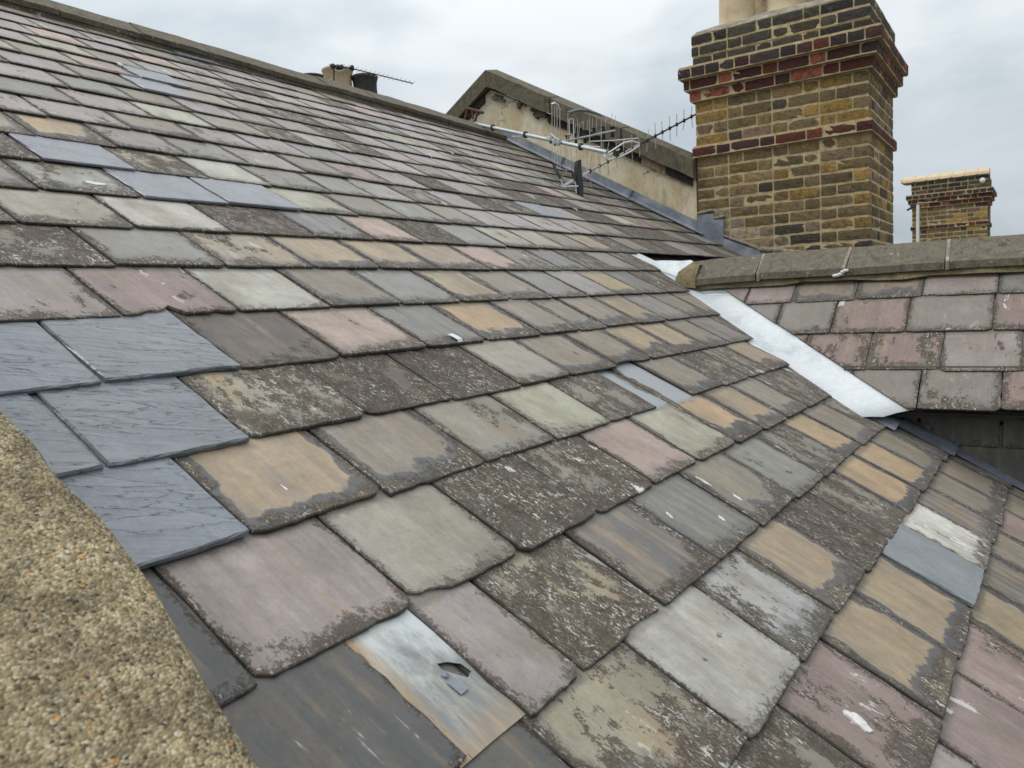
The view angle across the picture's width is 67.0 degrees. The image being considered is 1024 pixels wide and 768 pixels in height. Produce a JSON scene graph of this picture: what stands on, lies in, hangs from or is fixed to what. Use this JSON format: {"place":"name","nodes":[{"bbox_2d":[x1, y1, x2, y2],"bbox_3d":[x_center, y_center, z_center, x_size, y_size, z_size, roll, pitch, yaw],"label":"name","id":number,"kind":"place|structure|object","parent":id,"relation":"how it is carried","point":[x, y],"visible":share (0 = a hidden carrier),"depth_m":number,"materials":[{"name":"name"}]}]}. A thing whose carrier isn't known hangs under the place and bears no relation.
{"place":"outdoors","nodes":[
{"label":"outdoors","id":0,"kind":"place"},
{"bbox_2d":[0,0,1023,767],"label":"slate roof","id":1,"kind":"structure","parent":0,"point":[360,428],"depth_m":1.53,"materials":[{"name":"stone"}]},
{"bbox_2d":[0,410,258,767],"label":"gable coping","id":2,"kind":"object","parent":1,"relation":"on","point":[98,669],"visible":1,"depth_m":0.54,"materials":[{"name":"concrete"}]},
{"bbox_2d":[304,66,377,93],"bbox_3d":[-1.576,-2.016,7.496,0.836,1.931,1.600,1,7,34],"label":"chimney stack","id":3,"kind":"object","parent":1,"relation":"on","point":[366,81],"visible":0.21,"depth_m":7.25,"materials":[{"name":"yellow brick"}]},
{"bbox_2d":[329,63,414,84],"bbox_3d":[-1.265,-2.777,7.075,0.773,0.294,0.082,-4,6,-14],"label":"tv aerial","id":4,"kind":"object","parent":3,"relation":"attached to","point":[341,67],"visible":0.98,"depth_m":7.00,"materials":[{"name":"metal"}]},
{"bbox_2d":[446,70,701,233],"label":"parapet wall","id":5,"kind":"structure","parent":1,"relation":"on","point":[660,179],"depth_m":6.67,"materials":[{"name":"beige concrete"}]},
{"bbox_2d":[464,102,695,196],"bbox_3d":[0.326,-1.933,6.269,2.214,1.085,1.319,-1,6,20],"label":"tv aerial","id":6,"kind":"object","parent":1,"relation":"on","point":[577,176],"visible":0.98,"depth_m":6.04,"materials":[{"name":"metal"}]},
{"bbox_2d":[678,0,907,255],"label":"brick chimney","id":7,"kind":"object","parent":1,"relation":"on","point":[794,148],"visible":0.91,"depth_m":5.79,"materials":[{"name":"brick"}]},
{"bbox_2d":[628,234,1023,490],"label":"extension roof","id":8,"kind":"structure","parent":1,"relation":"attached to","point":[924,340],"depth_m":3.15,"materials":[{"name":"stone"}]},
{"bbox_2d":[52,0,1023,243],"label":"sky","id":9,"kind":"structure","parent":0,"point":[959,105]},
{"label":"ground","id":10,"kind":"structure","parent":0,"visible":0},
{"bbox_2d":[901,168,996,241],"bbox_3d":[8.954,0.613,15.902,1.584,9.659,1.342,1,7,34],"label":"brick chimney","id":11,"kind":"object","parent":10,"relation":"on","point":[952,205],"visible":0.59,"depth_m":15.03,"materials":[{"name":"brick"}]}
]}

